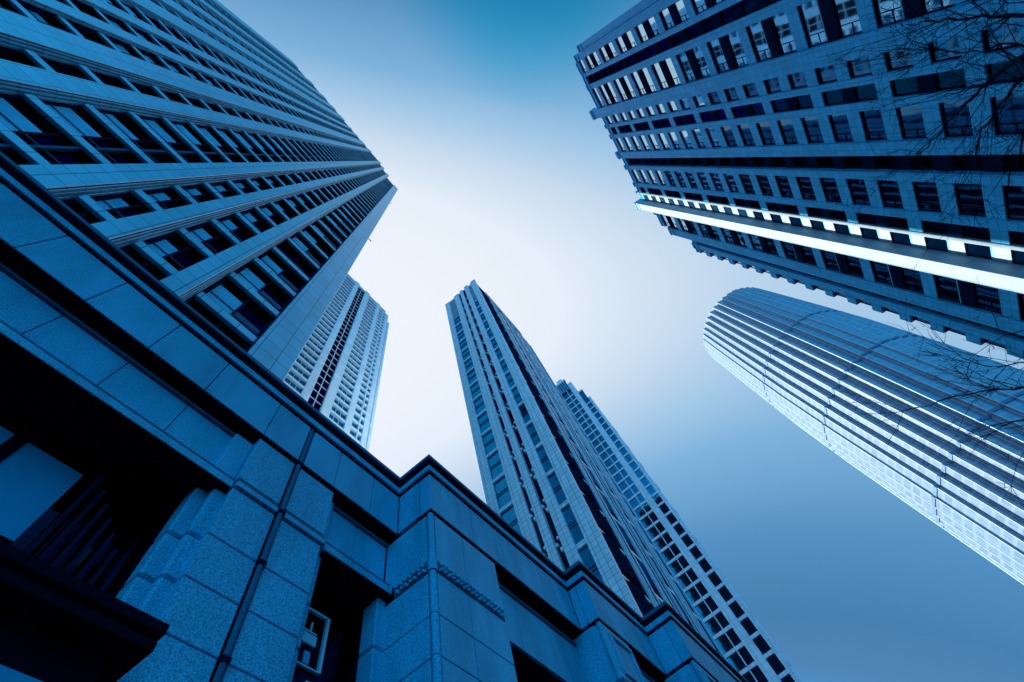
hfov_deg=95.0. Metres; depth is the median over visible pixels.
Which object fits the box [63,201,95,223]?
window
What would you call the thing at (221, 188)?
window
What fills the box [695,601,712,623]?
window
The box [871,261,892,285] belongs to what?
window
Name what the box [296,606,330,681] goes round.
window frame
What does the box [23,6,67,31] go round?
window
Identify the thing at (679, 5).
window
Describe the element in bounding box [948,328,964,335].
window
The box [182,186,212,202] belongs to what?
window
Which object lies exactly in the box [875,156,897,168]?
window
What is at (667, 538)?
window
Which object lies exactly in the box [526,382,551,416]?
window
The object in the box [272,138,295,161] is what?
window
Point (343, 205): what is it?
window
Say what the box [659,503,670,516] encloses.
window
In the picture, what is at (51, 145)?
window
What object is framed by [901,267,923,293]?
window
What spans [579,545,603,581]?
window
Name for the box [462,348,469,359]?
window
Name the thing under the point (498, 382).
window
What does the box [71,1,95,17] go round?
window
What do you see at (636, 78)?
window
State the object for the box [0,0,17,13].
window
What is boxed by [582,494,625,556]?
window
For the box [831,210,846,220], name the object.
window
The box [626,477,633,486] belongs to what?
window
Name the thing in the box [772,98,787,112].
window
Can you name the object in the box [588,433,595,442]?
window
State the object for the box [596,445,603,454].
window
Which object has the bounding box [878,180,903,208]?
window
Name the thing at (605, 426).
window
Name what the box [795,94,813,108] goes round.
window
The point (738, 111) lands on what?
remaining windows
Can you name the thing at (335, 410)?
window
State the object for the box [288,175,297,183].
window
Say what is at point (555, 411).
flank window
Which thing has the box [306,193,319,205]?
window
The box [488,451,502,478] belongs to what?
window
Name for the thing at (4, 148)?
remaining windows
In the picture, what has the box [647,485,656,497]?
window
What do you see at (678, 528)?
window
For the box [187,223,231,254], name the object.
window
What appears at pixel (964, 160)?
window
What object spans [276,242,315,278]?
window
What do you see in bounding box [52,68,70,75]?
window
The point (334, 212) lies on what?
window
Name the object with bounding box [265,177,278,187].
window
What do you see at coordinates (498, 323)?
window
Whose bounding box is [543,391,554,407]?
flank window
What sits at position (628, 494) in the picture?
window
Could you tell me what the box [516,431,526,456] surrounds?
window
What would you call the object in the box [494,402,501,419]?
window
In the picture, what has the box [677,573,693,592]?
window
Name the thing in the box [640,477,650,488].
window
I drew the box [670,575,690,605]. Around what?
flank window
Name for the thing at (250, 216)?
window
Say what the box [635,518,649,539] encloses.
flank window
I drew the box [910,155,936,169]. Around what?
window
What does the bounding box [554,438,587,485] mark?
window
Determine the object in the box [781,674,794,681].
window
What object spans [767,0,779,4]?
window
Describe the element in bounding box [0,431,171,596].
window
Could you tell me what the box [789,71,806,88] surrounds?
window
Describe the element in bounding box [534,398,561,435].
window
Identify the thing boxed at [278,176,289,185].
window
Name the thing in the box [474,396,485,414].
window
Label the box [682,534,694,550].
window
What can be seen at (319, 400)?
remaining windows
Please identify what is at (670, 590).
flank window
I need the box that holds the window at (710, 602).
[705,596,720,615]
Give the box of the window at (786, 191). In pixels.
[776,176,793,197]
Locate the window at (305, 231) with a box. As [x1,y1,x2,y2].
[302,227,332,256]
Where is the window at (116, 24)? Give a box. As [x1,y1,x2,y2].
[106,17,126,31]
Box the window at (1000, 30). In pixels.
[983,22,1020,52]
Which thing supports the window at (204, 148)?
in the office tower at (215, 163)
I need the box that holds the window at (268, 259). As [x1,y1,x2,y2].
[258,251,304,293]
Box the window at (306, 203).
[297,195,312,209]
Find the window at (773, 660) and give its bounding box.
[766,654,788,679]
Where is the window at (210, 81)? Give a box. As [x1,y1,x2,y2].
[204,77,216,86]
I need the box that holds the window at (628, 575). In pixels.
[601,532,650,604]
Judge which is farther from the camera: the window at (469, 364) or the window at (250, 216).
the window at (469, 364)
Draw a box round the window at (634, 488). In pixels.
[631,485,638,495]
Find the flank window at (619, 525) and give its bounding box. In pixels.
[613,517,634,549]
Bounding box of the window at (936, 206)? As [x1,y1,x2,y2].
[914,182,941,212]
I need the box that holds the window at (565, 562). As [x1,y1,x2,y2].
[561,555,569,569]
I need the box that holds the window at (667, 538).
[663,532,674,546]
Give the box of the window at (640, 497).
[636,493,644,504]
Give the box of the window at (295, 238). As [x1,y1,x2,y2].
[291,234,324,266]
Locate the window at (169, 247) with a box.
[145,233,204,270]
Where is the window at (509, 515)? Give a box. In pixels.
[501,506,521,534]
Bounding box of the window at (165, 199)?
[144,189,184,209]
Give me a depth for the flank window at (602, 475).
104.88 m
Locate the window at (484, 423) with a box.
[478,411,490,432]
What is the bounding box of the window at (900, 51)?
[885,47,912,70]
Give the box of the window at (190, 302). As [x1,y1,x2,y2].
[186,299,248,350]
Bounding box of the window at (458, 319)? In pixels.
[454,316,460,325]
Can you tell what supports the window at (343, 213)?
in the office tower at (215, 163)
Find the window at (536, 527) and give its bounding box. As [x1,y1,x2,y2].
[535,525,547,556]
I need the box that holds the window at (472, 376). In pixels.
[467,369,476,383]
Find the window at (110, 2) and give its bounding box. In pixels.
[105,0,120,9]
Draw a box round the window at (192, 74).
[188,71,202,81]
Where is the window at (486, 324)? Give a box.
[484,321,489,329]
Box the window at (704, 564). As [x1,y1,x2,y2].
[699,559,714,575]
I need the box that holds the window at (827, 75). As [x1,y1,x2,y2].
[816,65,836,83]
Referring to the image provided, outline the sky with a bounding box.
[217,0,1023,681]
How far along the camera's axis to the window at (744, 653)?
126.44 m
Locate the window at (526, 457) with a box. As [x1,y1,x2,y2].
[524,455,537,483]
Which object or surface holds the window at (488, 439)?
in the skyscraper at (553, 493)
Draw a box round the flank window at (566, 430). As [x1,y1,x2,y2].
[559,420,573,441]
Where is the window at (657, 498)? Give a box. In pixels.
[653,494,663,506]
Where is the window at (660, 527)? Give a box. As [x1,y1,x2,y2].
[655,522,666,535]
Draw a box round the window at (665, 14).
[660,8,674,29]
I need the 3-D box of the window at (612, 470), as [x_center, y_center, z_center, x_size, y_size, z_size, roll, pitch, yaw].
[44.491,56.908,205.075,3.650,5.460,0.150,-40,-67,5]
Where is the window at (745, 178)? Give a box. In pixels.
[740,174,755,193]
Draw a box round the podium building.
[0,151,747,681]
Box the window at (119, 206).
[92,194,147,218]
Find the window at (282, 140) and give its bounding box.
[280,139,302,161]
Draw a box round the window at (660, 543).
[654,537,666,552]
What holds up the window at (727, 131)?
in the office tower at (740, 131)
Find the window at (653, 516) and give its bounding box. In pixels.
[649,512,658,523]
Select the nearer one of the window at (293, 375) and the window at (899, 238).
the window at (899, 238)
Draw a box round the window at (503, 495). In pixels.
[494,476,511,508]
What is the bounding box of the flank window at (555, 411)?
[550,404,563,423]
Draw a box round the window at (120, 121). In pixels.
[98,110,173,162]
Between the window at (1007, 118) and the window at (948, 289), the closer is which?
the window at (1007, 118)
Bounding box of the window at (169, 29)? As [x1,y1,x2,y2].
[166,27,182,40]
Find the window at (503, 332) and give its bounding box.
[498,326,515,349]
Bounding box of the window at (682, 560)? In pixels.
[678,556,690,571]
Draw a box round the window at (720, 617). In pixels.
[715,612,731,632]
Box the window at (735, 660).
[727,652,748,675]
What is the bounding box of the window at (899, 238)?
[890,232,912,245]
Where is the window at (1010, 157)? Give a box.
[1003,154,1023,171]
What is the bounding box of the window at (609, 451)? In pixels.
[607,448,614,455]
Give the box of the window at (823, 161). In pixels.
[816,156,834,167]
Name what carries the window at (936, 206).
in the office tower at (740, 131)
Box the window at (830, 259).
[821,250,839,271]
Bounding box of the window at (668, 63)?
[664,58,680,85]
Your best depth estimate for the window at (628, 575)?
60.83 m
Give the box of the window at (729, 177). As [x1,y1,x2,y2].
[724,174,738,191]
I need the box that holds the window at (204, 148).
[171,122,222,162]
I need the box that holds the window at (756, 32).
[747,22,771,61]
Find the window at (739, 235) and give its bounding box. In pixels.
[735,231,746,246]
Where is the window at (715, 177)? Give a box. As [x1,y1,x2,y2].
[710,173,723,190]
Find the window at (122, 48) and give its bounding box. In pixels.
[110,40,137,57]
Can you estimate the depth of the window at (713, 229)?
85.28 m
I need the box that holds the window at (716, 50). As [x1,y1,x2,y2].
[708,38,728,72]
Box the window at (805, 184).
[797,177,815,199]
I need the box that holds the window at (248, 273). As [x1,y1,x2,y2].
[235,263,290,311]
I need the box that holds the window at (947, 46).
[930,36,961,62]
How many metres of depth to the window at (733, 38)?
53.55 m
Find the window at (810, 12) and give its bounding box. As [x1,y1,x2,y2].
[799,0,827,46]
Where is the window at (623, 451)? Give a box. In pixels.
[620,447,626,457]
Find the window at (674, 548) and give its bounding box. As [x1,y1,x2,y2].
[670,544,682,558]
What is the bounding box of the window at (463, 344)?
[460,339,467,350]
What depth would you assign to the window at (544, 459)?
81.64 m
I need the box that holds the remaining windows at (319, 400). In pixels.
[300,279,383,439]
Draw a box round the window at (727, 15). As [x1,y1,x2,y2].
[720,6,735,24]
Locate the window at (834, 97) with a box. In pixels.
[823,89,843,105]
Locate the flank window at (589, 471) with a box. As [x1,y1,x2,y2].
[581,460,598,485]
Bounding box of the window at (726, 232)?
[721,228,733,243]
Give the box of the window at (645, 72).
[641,68,656,92]
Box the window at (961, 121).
[940,100,973,136]
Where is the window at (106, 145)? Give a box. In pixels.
[42,101,138,163]
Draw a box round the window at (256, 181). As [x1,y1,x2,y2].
[251,179,266,190]
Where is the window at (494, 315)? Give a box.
[491,311,506,331]
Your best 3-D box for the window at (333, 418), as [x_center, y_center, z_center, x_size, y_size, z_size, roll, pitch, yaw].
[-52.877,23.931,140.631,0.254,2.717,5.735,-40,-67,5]
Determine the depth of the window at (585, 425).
240.01 m
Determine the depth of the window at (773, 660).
121.10 m
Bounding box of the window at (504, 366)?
[500,360,508,372]
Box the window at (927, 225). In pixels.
[922,220,946,233]
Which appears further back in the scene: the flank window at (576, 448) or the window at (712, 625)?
the window at (712, 625)
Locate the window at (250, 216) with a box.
[241,210,270,232]
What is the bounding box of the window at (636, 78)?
[631,71,645,95]
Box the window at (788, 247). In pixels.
[781,241,797,260]
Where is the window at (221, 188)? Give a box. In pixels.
[210,183,234,197]
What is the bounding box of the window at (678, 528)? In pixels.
[674,523,686,538]
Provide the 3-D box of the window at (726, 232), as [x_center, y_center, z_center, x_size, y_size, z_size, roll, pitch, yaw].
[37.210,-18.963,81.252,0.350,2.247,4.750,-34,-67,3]
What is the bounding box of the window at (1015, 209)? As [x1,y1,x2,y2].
[1004,185,1023,220]
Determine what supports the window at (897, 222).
in the office tower at (740, 131)
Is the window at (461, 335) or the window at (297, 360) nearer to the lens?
the window at (297, 360)
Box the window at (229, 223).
[217,216,253,241]
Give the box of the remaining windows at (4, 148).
[0,0,390,215]
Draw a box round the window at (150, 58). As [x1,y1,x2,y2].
[142,53,163,67]
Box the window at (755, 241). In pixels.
[749,234,762,250]
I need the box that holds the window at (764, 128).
[757,122,775,144]
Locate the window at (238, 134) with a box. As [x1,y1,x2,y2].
[234,132,266,161]
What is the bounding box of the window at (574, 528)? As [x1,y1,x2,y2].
[562,505,583,543]
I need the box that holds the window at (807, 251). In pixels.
[800,245,816,265]
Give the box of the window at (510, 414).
[508,412,517,433]
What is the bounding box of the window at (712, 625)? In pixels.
[705,617,724,639]
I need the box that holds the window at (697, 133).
[692,129,706,147]
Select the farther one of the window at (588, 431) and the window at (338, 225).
the window at (588, 431)
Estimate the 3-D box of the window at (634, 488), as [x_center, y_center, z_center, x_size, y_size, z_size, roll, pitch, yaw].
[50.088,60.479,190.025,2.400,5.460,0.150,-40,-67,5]
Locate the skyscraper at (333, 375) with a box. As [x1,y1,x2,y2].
[283,274,388,451]
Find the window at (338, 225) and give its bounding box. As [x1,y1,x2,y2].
[327,214,348,235]
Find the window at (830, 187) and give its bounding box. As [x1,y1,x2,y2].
[821,178,841,202]
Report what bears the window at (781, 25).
in the office tower at (740, 131)
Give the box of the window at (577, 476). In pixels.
[567,463,604,516]
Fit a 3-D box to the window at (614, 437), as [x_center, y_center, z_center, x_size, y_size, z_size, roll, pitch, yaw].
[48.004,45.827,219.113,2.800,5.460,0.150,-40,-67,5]
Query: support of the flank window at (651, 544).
in the skyscraper at (553, 493)
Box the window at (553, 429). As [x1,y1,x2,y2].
[543,416,573,458]
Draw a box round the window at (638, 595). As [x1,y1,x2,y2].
[625,580,651,615]
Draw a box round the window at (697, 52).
[692,46,710,77]
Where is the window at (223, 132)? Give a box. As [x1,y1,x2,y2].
[217,129,254,161]
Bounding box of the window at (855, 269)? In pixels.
[845,255,863,277]
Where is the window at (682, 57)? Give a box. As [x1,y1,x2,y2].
[677,52,695,81]
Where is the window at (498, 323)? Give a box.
[494,318,510,340]
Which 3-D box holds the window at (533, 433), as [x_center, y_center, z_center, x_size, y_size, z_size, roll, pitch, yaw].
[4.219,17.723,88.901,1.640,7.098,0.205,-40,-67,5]
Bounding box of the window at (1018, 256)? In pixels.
[1012,250,1023,264]
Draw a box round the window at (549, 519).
[547,515,564,557]
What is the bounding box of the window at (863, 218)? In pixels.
[857,213,876,224]
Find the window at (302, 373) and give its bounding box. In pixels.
[292,365,307,378]
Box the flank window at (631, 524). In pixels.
[627,519,645,546]
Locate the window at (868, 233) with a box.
[860,227,879,239]
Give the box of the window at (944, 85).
[935,68,965,90]
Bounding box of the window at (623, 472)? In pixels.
[620,469,629,479]
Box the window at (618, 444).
[615,441,623,450]
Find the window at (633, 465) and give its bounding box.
[630,461,638,469]
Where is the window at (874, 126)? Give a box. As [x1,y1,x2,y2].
[861,109,887,140]
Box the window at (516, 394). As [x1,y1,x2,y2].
[512,387,521,403]
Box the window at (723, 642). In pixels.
[715,634,736,658]
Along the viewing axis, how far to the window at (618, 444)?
214.62 m
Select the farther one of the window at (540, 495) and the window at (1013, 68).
the window at (540, 495)
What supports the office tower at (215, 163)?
on the ground
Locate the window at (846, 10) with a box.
[833,0,861,37]
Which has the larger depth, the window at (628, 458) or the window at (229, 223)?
the window at (628, 458)
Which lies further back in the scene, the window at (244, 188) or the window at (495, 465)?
the window at (495, 465)
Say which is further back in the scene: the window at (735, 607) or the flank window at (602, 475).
the window at (735, 607)
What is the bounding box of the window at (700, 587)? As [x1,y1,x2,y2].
[695,582,709,599]
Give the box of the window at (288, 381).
[284,378,301,392]
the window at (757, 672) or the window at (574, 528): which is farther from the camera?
the window at (757, 672)
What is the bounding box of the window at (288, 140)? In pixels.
[288,140,308,161]
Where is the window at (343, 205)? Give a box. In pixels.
[343,205,359,222]
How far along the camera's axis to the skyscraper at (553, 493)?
87.36 m
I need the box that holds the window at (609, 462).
[604,459,612,467]
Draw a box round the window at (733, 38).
[726,31,747,67]
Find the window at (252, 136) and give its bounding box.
[248,134,277,161]
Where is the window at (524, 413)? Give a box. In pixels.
[519,404,530,423]
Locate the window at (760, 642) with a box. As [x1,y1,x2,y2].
[753,635,774,658]
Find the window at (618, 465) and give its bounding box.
[616,461,623,469]
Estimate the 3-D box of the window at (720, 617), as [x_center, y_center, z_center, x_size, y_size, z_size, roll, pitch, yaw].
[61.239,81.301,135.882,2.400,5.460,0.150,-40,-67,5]
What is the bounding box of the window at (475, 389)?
[470,382,480,398]
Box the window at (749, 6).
[740,0,757,15]
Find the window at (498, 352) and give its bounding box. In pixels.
[495,348,502,359]
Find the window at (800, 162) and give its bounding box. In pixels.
[792,157,808,167]
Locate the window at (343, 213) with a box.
[338,207,356,226]
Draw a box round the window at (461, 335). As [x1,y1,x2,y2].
[458,330,464,340]
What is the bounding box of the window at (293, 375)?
[288,371,304,385]
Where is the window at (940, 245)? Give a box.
[925,237,949,252]
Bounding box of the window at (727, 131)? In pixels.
[721,126,736,146]
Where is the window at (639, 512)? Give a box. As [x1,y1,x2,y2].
[635,506,646,520]
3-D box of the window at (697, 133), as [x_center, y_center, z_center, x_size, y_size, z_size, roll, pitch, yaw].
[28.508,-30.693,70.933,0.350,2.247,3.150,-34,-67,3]
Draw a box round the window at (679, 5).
[674,0,688,22]
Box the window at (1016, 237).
[1010,231,1023,244]
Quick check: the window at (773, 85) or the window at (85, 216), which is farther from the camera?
the window at (773, 85)
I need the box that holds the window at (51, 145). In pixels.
[0,94,91,164]
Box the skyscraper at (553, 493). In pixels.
[445,280,726,660]
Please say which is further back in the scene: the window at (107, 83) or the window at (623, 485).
the window at (623, 485)
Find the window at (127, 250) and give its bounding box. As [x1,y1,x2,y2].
[121,247,165,280]
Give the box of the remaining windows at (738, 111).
[579,0,966,324]
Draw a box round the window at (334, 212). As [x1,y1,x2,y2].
[333,211,352,231]
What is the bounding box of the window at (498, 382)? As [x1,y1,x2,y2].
[497,380,503,395]
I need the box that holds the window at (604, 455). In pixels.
[600,451,609,461]
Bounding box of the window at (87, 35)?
[72,25,106,46]
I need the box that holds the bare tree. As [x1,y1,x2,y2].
[818,0,1023,502]
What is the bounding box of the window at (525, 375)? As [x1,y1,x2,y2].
[519,368,542,399]
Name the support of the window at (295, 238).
in the office tower at (215, 163)
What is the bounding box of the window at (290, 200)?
[286,198,304,213]
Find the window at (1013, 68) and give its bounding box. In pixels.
[988,61,1023,82]
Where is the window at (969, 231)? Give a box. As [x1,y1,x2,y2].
[963,225,990,240]
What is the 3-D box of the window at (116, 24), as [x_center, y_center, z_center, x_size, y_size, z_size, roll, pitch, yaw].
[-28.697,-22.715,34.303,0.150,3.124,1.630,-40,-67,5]
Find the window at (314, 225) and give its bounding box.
[312,222,338,248]
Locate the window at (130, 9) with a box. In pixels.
[121,2,144,21]
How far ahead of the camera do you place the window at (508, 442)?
90.49 m
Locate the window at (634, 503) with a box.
[629,497,639,511]
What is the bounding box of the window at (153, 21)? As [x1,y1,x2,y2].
[145,15,165,32]
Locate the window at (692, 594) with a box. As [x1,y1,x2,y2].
[685,587,702,607]
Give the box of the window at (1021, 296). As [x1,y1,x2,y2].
[1019,293,1023,319]
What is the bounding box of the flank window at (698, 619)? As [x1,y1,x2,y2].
[693,613,716,648]
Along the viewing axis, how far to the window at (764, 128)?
57.63 m
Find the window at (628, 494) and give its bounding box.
[624,489,633,501]
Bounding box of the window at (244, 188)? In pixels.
[233,181,252,193]
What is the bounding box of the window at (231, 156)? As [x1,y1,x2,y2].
[197,126,239,161]
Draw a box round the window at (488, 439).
[482,430,496,454]
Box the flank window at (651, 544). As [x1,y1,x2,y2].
[651,544,668,570]
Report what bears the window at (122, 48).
in the office tower at (215, 163)
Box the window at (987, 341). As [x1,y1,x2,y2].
[985,339,1005,348]
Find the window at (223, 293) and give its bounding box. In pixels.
[204,278,272,336]
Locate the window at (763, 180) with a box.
[757,175,773,195]
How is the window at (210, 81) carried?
in the office tower at (215, 163)
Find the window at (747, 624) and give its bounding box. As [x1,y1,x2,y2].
[740,617,760,639]
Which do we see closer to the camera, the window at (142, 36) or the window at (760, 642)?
the window at (142, 36)
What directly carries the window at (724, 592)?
in the skyscraper at (749, 649)
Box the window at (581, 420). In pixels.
[578,417,584,425]
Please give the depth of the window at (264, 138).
49.12 m
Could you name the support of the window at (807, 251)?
in the office tower at (740, 131)
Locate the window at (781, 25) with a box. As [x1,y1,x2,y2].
[771,11,796,54]
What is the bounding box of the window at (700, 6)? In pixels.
[692,0,706,14]
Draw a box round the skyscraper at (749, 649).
[556,379,801,681]
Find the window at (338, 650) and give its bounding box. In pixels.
[292,595,355,681]
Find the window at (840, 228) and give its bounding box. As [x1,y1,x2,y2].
[834,223,851,235]
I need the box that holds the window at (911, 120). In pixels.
[897,105,926,138]
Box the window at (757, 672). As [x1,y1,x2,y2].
[751,666,768,681]
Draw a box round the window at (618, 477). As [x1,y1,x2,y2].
[613,473,622,483]
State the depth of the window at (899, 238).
49.08 m
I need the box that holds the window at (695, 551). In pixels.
[690,546,704,562]
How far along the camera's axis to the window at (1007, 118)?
34.04 m
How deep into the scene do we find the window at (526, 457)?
82.78 m
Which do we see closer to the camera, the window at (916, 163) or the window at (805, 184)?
the window at (916, 163)
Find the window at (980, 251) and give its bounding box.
[965,243,993,259]
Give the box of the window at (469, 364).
[464,358,473,371]
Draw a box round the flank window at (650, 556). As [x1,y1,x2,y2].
[646,551,665,580]
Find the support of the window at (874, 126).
in the office tower at (740, 131)
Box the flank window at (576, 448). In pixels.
[570,440,585,462]
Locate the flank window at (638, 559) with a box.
[631,550,657,590]
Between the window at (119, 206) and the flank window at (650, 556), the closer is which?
the window at (119, 206)
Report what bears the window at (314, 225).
in the office tower at (215, 163)
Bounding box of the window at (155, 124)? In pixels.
[140,117,200,162]
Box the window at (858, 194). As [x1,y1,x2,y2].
[847,179,870,205]
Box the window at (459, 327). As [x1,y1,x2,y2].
[456,323,462,332]
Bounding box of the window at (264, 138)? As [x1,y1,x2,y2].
[261,136,286,161]
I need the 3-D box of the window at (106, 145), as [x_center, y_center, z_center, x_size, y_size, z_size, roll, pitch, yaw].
[-18.953,-9.223,21.314,0.250,3.124,3.490,-40,-67,5]
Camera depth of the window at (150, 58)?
35.67 m
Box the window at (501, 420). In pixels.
[500,419,508,440]
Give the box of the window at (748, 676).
[743,671,755,681]
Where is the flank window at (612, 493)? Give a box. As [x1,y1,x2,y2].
[612,493,627,516]
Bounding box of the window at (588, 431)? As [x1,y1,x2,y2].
[584,427,592,434]
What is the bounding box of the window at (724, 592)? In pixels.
[718,586,734,605]
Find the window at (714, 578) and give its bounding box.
[708,572,724,589]
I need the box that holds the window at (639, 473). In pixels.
[635,469,645,479]
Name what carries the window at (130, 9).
in the office tower at (215, 163)
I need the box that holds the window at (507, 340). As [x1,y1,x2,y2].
[502,334,520,359]
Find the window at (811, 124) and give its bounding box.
[802,116,823,142]
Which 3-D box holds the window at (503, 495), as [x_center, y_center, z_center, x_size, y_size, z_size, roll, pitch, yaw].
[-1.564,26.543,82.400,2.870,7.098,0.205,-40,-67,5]
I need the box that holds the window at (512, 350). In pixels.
[507,344,527,371]
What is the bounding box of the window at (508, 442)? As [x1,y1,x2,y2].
[507,439,516,464]
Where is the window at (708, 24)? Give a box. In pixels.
[701,16,715,32]
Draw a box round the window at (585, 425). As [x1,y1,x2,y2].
[581,422,588,430]
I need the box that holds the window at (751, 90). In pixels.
[744,82,758,97]
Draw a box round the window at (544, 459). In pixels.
[536,446,552,471]
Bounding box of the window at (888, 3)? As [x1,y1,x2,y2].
[874,0,904,26]
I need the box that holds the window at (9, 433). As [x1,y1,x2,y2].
[0,417,31,453]
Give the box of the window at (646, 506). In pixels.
[642,502,650,513]
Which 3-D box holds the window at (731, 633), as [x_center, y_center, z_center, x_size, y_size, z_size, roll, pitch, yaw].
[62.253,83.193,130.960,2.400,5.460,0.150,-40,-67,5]
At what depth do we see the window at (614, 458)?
210.08 m
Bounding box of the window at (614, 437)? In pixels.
[611,435,617,443]
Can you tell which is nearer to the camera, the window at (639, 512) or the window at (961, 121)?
the window at (961, 121)
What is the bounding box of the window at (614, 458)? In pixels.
[611,455,617,464]
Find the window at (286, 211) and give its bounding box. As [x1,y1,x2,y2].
[274,201,295,218]
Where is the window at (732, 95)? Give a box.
[725,87,738,100]
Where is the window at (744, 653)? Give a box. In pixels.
[738,646,757,669]
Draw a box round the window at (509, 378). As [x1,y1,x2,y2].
[506,373,514,387]
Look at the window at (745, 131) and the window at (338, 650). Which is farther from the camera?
the window at (745, 131)
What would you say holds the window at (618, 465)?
in the skyscraper at (749, 649)
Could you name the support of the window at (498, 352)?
in the skyscraper at (553, 493)
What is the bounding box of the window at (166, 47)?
[160,42,171,51]
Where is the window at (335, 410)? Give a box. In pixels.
[332,406,344,419]
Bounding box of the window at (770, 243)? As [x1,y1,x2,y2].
[764,237,778,255]
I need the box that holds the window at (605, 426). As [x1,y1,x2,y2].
[602,423,608,431]
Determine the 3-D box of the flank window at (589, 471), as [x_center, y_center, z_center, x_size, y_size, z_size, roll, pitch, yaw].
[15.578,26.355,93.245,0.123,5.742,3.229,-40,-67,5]
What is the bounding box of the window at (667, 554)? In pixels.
[661,548,675,564]
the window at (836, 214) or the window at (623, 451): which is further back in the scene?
the window at (623, 451)
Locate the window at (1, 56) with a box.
[0,55,15,61]
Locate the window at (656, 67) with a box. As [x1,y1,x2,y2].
[652,63,668,89]
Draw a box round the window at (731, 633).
[726,628,743,650]
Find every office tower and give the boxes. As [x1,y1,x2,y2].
[0,0,397,514]
[573,0,1023,358]
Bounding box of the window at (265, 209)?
[260,205,282,224]
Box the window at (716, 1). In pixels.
[714,0,724,4]
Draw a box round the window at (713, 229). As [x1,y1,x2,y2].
[709,225,719,239]
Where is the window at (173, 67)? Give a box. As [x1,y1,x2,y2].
[166,62,183,74]
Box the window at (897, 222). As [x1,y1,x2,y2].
[887,216,908,228]
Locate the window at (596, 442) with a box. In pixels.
[592,439,600,448]
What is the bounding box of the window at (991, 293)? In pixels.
[974,283,1001,313]
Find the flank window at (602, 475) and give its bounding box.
[599,471,612,491]
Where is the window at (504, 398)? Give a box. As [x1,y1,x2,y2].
[502,395,510,413]
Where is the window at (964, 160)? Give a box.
[953,155,983,170]
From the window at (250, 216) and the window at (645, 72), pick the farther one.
the window at (645, 72)
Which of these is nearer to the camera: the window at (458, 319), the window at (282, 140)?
the window at (282, 140)
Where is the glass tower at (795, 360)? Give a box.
[703,287,1023,584]
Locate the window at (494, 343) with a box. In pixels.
[491,338,497,348]
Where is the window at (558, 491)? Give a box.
[548,473,566,504]
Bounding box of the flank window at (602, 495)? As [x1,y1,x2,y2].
[595,485,615,515]
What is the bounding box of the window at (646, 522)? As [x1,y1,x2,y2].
[641,516,653,529]
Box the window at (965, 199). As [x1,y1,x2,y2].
[956,183,986,216]
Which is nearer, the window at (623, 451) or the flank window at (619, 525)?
the flank window at (619, 525)
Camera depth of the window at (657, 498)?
180.22 m
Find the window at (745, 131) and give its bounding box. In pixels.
[738,124,755,145]
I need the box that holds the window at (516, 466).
[515,463,525,492]
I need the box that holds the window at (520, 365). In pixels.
[513,356,534,384]
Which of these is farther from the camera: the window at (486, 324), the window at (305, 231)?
the window at (486, 324)
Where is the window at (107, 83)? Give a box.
[101,80,113,85]
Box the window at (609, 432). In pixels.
[606,428,614,435]
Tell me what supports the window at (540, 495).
in the skyscraper at (553, 493)
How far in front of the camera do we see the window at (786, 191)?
60.59 m
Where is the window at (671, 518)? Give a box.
[666,513,678,527]
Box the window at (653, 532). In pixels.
[647,526,658,541]
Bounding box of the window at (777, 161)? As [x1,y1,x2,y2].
[771,157,785,166]
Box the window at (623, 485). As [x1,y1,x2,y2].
[618,480,628,493]
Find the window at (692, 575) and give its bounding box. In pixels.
[686,568,700,585]
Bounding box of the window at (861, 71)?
[848,56,871,77]
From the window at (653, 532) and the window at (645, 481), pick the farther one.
the window at (645, 481)
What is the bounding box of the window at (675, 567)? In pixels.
[669,560,682,578]
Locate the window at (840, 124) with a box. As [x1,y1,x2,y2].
[829,113,853,141]
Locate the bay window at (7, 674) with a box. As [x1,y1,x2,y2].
[0,664,42,681]
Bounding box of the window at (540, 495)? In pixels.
[534,482,549,517]
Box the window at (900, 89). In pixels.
[891,76,918,96]
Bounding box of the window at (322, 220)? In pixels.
[320,218,344,241]
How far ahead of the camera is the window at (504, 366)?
118.29 m
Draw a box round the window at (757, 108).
[750,102,764,114]
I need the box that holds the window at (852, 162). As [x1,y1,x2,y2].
[843,156,863,168]
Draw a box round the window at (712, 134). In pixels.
[706,128,720,146]
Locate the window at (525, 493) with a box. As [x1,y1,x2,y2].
[524,491,537,526]
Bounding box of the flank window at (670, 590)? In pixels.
[666,585,690,622]
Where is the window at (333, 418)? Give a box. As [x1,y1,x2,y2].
[329,414,342,426]
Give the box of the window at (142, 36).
[136,31,151,42]
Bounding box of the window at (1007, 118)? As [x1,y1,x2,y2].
[992,94,1023,134]
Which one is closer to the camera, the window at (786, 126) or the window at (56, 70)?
the window at (56, 70)
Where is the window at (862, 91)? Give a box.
[854,83,877,101]
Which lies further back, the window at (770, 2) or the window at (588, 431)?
the window at (588, 431)
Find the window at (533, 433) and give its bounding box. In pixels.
[527,423,540,445]
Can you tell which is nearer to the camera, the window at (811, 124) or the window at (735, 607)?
the window at (811, 124)
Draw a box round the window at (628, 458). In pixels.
[625,454,633,462]
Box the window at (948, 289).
[935,275,961,303]
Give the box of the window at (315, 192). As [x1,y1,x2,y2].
[313,191,325,202]
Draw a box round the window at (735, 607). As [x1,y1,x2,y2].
[729,601,745,621]
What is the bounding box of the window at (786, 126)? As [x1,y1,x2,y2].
[778,119,797,143]
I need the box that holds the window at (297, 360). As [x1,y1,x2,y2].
[296,359,310,372]
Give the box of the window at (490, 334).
[487,329,493,338]
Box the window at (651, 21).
[647,16,659,36]
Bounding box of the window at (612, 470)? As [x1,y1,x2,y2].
[609,465,619,475]
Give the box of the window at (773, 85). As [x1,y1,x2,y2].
[765,77,780,93]
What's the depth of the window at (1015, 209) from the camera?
37.29 m

